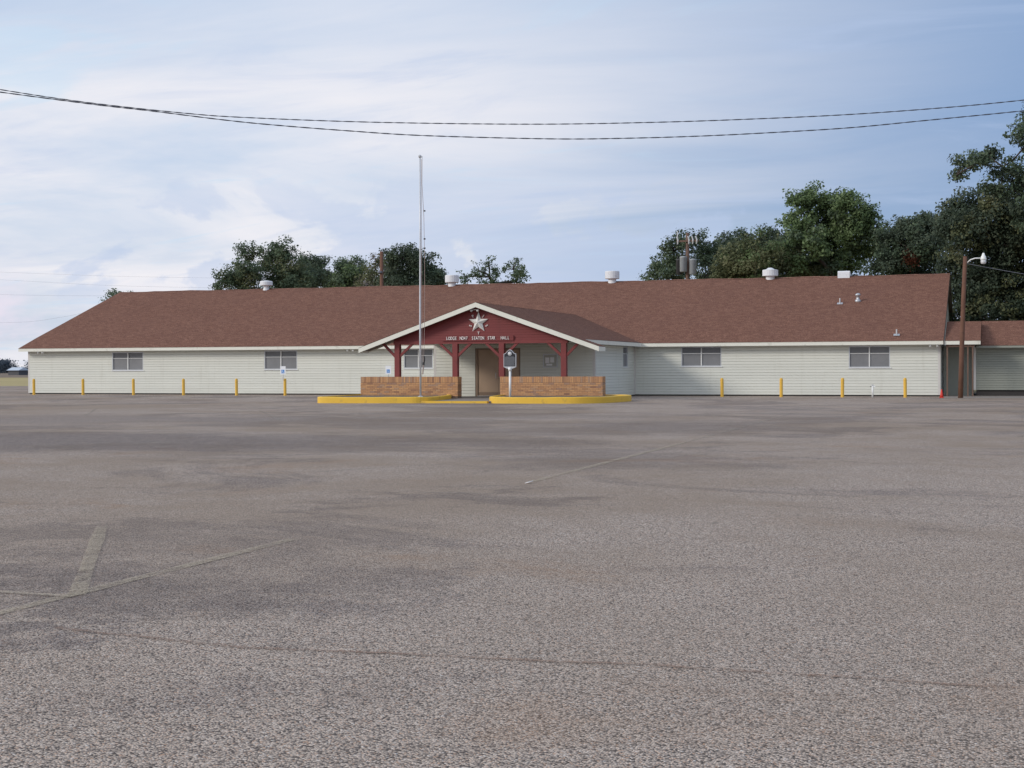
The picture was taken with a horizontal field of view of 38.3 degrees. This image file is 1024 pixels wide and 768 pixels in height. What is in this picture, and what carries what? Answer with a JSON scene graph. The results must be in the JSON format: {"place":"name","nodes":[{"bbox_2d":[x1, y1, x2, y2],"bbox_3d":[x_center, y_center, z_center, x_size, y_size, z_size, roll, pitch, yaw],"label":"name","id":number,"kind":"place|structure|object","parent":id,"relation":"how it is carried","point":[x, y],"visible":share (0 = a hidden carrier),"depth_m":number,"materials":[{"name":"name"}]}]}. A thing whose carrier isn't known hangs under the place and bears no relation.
{"place":"outdoors","nodes":[
{"label":"outdoors","id":0,"kind":"place"},
{"bbox_2d":[0,372,27,377],"bbox_3d":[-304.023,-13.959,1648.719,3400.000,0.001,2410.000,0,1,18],"label":"field","id":1,"kind":"structure","parent":0,"point":[4,375],"depth_m":379.45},
{"bbox_2d":[0,358,27,372],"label":"wood","id":2,"kind":"object","parent":1,"relation":"on","point":[5,364],"visible":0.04,"depth_m":918.33,"materials":[{"name":"green plant"}]},
{"bbox_2d":[8,367,27,374],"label":"barn","id":3,"kind":"structure","parent":0,"point":[18,371],"depth_m":500.07,"materials":[{"name":"grey metal"}]},
{"bbox_2d":[0,378,975,391],"bbox_3d":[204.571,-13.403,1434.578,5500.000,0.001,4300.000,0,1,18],"label":"ground","id":4,"kind":"structure","parent":0,"point":[13,381],"depth_m":183.57,"materials":[{"name":"green plant"}]},
{"bbox_2d":[99,288,132,301],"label":"oak tree","id":5,"kind":"object","parent":4,"relation":"on","point":[114,292],"visible":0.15,"depth_m":129.06,"materials":[{"name":"green plant"}]},
{"bbox_2d":[207,234,318,289],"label":"oak tree","id":6,"kind":"object","parent":4,"relation":"on","point":[277,258],"visible":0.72,"depth_m":117.73,"materials":[{"name":"green plant"}]},
{"bbox_2d":[273,251,332,287],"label":"oak tree","id":7,"kind":"object","parent":4,"relation":"on","point":[320,280],"visible":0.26,"depth_m":125.86,"materials":[{"name":"green plant"}]},
{"bbox_2d":[319,254,375,287],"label":"oak tree","id":8,"kind":"object","parent":4,"relation":"on","point":[343,274],"visible":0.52,"depth_m":135.11,"materials":[{"name":"green plant"}]},
{"bbox_2d":[353,253,398,286],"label":"oak tree","id":9,"kind":"object","parent":4,"relation":"on","point":[372,275],"visible":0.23,"depth_m":132.52,"materials":[{"name":"green plant"}]},
{"bbox_2d":[373,242,448,285],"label":"oak tree","id":10,"kind":"object","parent":4,"relation":"on","point":[404,271],"visible":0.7,"depth_m":114.93,"materials":[{"name":"green plant"}]},
{"bbox_2d":[18,268,952,395],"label":"lodge hall","id":11,"kind":"structure","parent":4,"relation":"on","point":[815,336],"depth_m":83.33,"materials":[{"name":"beige plastic"}]},
{"bbox_2d":[112,352,143,370],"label":"window","id":12,"kind":"structure","parent":11,"relation":"in","point":[127,361],"depth_m":88.55,"materials":[{"name":"glass"}]},
{"bbox_2d":[264,351,297,369],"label":"window","id":13,"kind":"structure","parent":11,"relation":"in","point":[272,359],"depth_m":85.39,"materials":[{"name":"glass"}]},
{"bbox_2d":[403,349,433,368],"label":"window","id":14,"kind":"structure","parent":11,"relation":"in","point":[411,357],"depth_m":82.74,"materials":[{"name":"glass"}]},
{"bbox_2d":[469,312,486,329],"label":"star","id":15,"kind":"object","parent":11,"relation":"attached to","point":[478,321],"depth_m":68.14,"materials":[{"name":"metal"}]},
{"bbox_2d":[478,350,498,395],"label":"door","id":16,"kind":"structure","parent":11,"relation":"in","point":[488,361],"depth_m":72.88,"materials":[{"name":"brown wood"}]},
{"bbox_2d":[499,350,518,394],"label":"door","id":17,"kind":"structure","parent":11,"relation":"in","point":[515,371],"depth_m":72.43,"materials":[{"name":"brown wood"}]},
{"bbox_2d":[623,347,628,367],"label":"window","id":18,"kind":"structure","parent":11,"relation":"in","point":[625,349],"depth_m":77.14,"materials":[{"name":"glass"}]},
{"bbox_2d":[681,347,722,366],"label":"window","id":19,"kind":"structure","parent":11,"relation":"in","point":[690,356],"depth_m":77.71,"materials":[{"name":"glass"}]},
{"bbox_2d":[848,346,889,368],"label":"window","id":20,"kind":"structure","parent":11,"relation":"in","point":[860,357],"depth_m":75.03,"materials":[{"name":"glass"}]},
{"bbox_2d":[456,255,530,283],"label":"oak tree","id":21,"kind":"object","parent":4,"relation":"on","point":[517,274],"visible":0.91,"depth_m":121.54,"materials":[{"name":"green plant"}]},
{"bbox_2d":[638,227,729,280],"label":"oak tree","id":22,"kind":"object","parent":4,"relation":"on","point":[704,257],"visible":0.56,"depth_m":108.36,"materials":[{"name":"green plant"}]},
{"bbox_2d":[676,231,698,278],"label":"utility pole","id":23,"kind":"object","parent":4,"relation":"on","point":[686,264],"visible":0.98,"depth_m":104.63,"materials":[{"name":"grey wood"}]},
{"bbox_2d":[699,223,786,271],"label":"oak tree","id":24,"kind":"object","parent":4,"relation":"on","point":[723,239],"visible":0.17,"depth_m":113.16,"materials":[{"name":"green plant"}]},
{"bbox_2d":[707,226,838,278],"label":"willow tree","id":25,"kind":"object","parent":4,"relation":"on","point":[746,263],"visible":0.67,"depth_m":103.06,"materials":[{"name":"green plant"}]},
{"bbox_2d":[774,180,890,275],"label":"elm tree","id":26,"kind":"object","parent":4,"relation":"on","point":[844,244],"visible":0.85,"depth_m":103.85,"materials":[{"name":"green plant"}]},
{"bbox_2d":[861,210,962,285],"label":"oak tree","id":27,"kind":"object","parent":4,"relation":"on","point":[910,244],"visible":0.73,"depth_m":98.97,"materials":[{"name":"green plant"}]},
{"bbox_2d":[929,184,1023,346],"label":"oak tree","id":28,"kind":"object","parent":4,"relation":"on","point":[995,239],"visible":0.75,"depth_m":87.41,"materials":[{"name":"green plant"}]},
{"bbox_2d":[947,106,1023,242],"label":"oak tree","id":29,"kind":"object","parent":4,"relation":"on","point":[1008,173],"visible":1,"depth_m":82.38,"materials":[{"name":"green plant"}]},
{"bbox_2d":[0,386,1023,767],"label":"parking lot","id":30,"kind":"structure","parent":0,"point":[786,548],"depth_m":9.81,"materials":[{"name":"grey asphalt"}]},
{"bbox_2d":[32,379,34,394],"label":"bollard","id":31,"kind":"object","parent":30,"relation":"on","point":[33,385],"visible":0.91,"depth_m":87.16,"materials":[{"name":"yellow metal"}]},
{"bbox_2d":[0,590,73,596],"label":"parking stripe","id":32,"kind":"object","parent":30,"relation":"on","point":[37,593],"visible":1,"depth_m":9.35,"materials":[{"name":"grey paint"}]},
{"bbox_2d":[81,379,84,394],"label":"bollard","id":33,"kind":"object","parent":30,"relation":"on","point":[82,382],"visible":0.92,"depth_m":86.10,"materials":[{"name":"yellow metal"}]},
{"bbox_2d":[68,526,105,594],"bbox_3d":[-3.236,1.309,11.348,0.126,0.001,4.230,0,1,-14],"label":"parking stripe","id":34,"kind":"object","parent":30,"relation":"on","point":[82,562],"visible":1,"depth_m":10.90,"materials":[{"name":"grey paint"}]},
{"bbox_2d":[132,379,134,394],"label":"bollard","id":35,"kind":"object","parent":30,"relation":"on","point":[133,386],"visible":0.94,"depth_m":85.05,"materials":[{"name":"yellow metal"}]},
{"bbox_2d":[0,539,296,613],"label":"parking stripe","id":36,"kind":"object","parent":30,"relation":"on","point":[130,579],"visible":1,"depth_m":10.13,"materials":[{"name":"grey paint"}]},
{"bbox_2d":[182,379,184,394],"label":"bollard","id":37,"kind":"object","parent":30,"relation":"on","point":[183,386],"visible":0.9,"depth_m":84.02,"materials":[{"name":"yellow metal"}]},
{"bbox_2d":[235,378,237,395],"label":"bollard","id":38,"kind":"object","parent":30,"relation":"on","point":[236,386],"visible":0.94,"depth_m":82.97,"materials":[{"name":"yellow metal"}]},
{"bbox_2d":[283,378,286,395],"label":"bollard","id":39,"kind":"object","parent":30,"relation":"on","point":[285,391],"visible":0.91,"depth_m":81.91,"materials":[{"name":"yellow metal"}]},
{"bbox_2d":[280,366,285,379],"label":"parking sign","id":40,"kind":"object","parent":39,"relation":"attached to","point":[283,370],"visible":1,"depth_m":81.85,"materials":[{"name":"white metal"}]},
{"bbox_2d":[377,251,382,285],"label":"utility pole","id":41,"kind":"object","parent":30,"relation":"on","point":[380,272],"visible":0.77,"depth_m":109.90,"materials":[{"name":"brown wood"}]},
{"bbox_2d":[317,394,450,402],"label":"curb","id":42,"kind":"structure","parent":30,"relation":"on","point":[358,398],"depth_m":62.83,"materials":[{"name":"concrete"}]},
{"bbox_2d":[418,155,425,396],"bbox_3d":[-3.909,-4.613,63.260,0.358,10.440,0.260,0,1,46],"label":"flagpole","id":43,"kind":"object","parent":42,"relation":"on","point":[420,213],"visible":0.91,"depth_m":63.25,"materials":[{"name":"silver metal"}]},
{"bbox_2d":[421,401,488,402],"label":"entry kerb","id":44,"kind":"structure","parent":30,"relation":"on","point":[454,401],"depth_m":62.09,"materials":[{"name":"yellow concrete"}]},
{"bbox_2d":[437,396,490,402],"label":"entry slab","id":45,"kind":"structure","parent":30,"relation":"on","point":[474,398],"depth_m":65.66,"materials":[{"name":"concrete"}]},
{"bbox_2d":[361,377,461,397],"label":"brick wall","id":46,"kind":"structure","parent":45,"relation":"on","point":[452,386],"depth_m":68.99,"materials":[{"name":"brown brick"}]},
{"bbox_2d":[500,376,605,395],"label":"brick wall","id":47,"kind":"structure","parent":45,"relation":"on","point":[563,386],"depth_m":66.81,"materials":[{"name":"brown brick"}]},
{"bbox_2d":[60,627,977,685],"bbox_3d":[0.792,1.344,6.946,7.075,0.001,0.264,0,1,18],"label":"pavement seam","id":48,"kind":"object","parent":30,"relation":"on","point":[518,658],"visible":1,"depth_m":7.19,"materials":[{"name":"grey asphalt"}]},
{"bbox_2d":[489,394,630,403],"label":"curb","id":49,"kind":"structure","parent":30,"relation":"on","point":[502,399],"depth_m":61.23,"materials":[{"name":"concrete"}]},
{"bbox_2d":[504,350,515,396],"bbox_3d":[-0.082,-0.423,62.075,0.550,2.060,0.170,0,1,18],"label":"historical marker","id":50,"kind":"object","parent":49,"relation":"on","point":[509,360],"visible":0.97,"depth_m":62.03,"materials":[{"name":"silver metal"}]},
{"bbox_2d":[532,442,682,480],"bbox_3d":[1.782,1.177,23.488,0.134,0.001,10.201,0,1,17],"label":"parking stripe","id":51,"kind":"object","parent":30,"relation":"on","point":[606,462],"visible":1,"depth_m":22.46,"materials":[{"name":"grey paint"}]},
{"bbox_2d":[720,378,723,396],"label":"bollard","id":52,"kind":"object","parent":30,"relation":"on","point":[721,387],"visible":0.94,"depth_m":74.20,"materials":[{"name":"yellow metal"}]},
{"bbox_2d":[780,378,782,396],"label":"bollard","id":53,"kind":"object","parent":30,"relation":"on","point":[781,387],"visible":0.91,"depth_m":73.23,"materials":[{"name":"yellow metal"}]},
{"bbox_2d":[841,378,843,396],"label":"bollard","id":54,"kind":"object","parent":30,"relation":"on","point":[842,387],"visible":0.92,"depth_m":72.24,"materials":[{"name":"yellow metal"}]},
{"bbox_2d":[903,378,906,397],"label":"bollard","id":55,"kind":"object","parent":30,"relation":"on","point":[905,387],"visible":0.94,"depth_m":71.22,"materials":[{"name":"yellow metal"}]},
{"bbox_2d":[944,392,1023,398],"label":"walkway slab","id":56,"kind":"structure","parent":30,"relation":"on","point":[993,397],"depth_m":70.37,"materials":[{"name":"concrete"}]},
{"bbox_2d":[944,321,980,395],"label":"covered walkway","id":57,"kind":"structure","parent":56,"relation":"on","point":[972,340],"depth_m":75.38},
{"bbox_2d":[958,253,985,397],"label":"lamp pole","id":58,"kind":"object","parent":56,"relation":"on","point":[962,339],"visible":0.96,"depth_m":69.21,"materials":[{"name":"brown wood"}]},
{"bbox_2d":[974,321,1023,395],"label":"annex","id":59,"kind":"object","parent":56,"relation":"on","point":[999,361],"visible":1,"depth_m":74.55,"materials":[{"name":"plastic"}]},
{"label":"bollard","id":60,"kind":"object","parent":30,"relation":"on","visible":0},
{"bbox_2d":[385,366,390,376],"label":"parking sign","id":61,"kind":"object","parent":60,"relation":"attached to","point":[388,370],"visible":0.98,"depth_m":79.88,"materials":[{"name":"white metal"}]},
{"bbox_2d":[0,91,1023,139],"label":"power cable","id":62,"kind":"object","parent":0,"point":[502,137],"visible":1,"depth_m":27.96,"materials":[{"name":"black rubber"}]},
{"bbox_2d":[0,89,1023,124],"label":"power cable","id":63,"kind":"object","parent":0,"point":[524,124],"visible":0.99,"depth_m":29.99,"materials":[{"name":"black rubber"}]},
{"bbox_2d":[0,0,1023,367],"label":"sky","id":64,"kind":"structure","parent":0,"point":[108,194],"materials":[{"name":"blue"}]}
]}

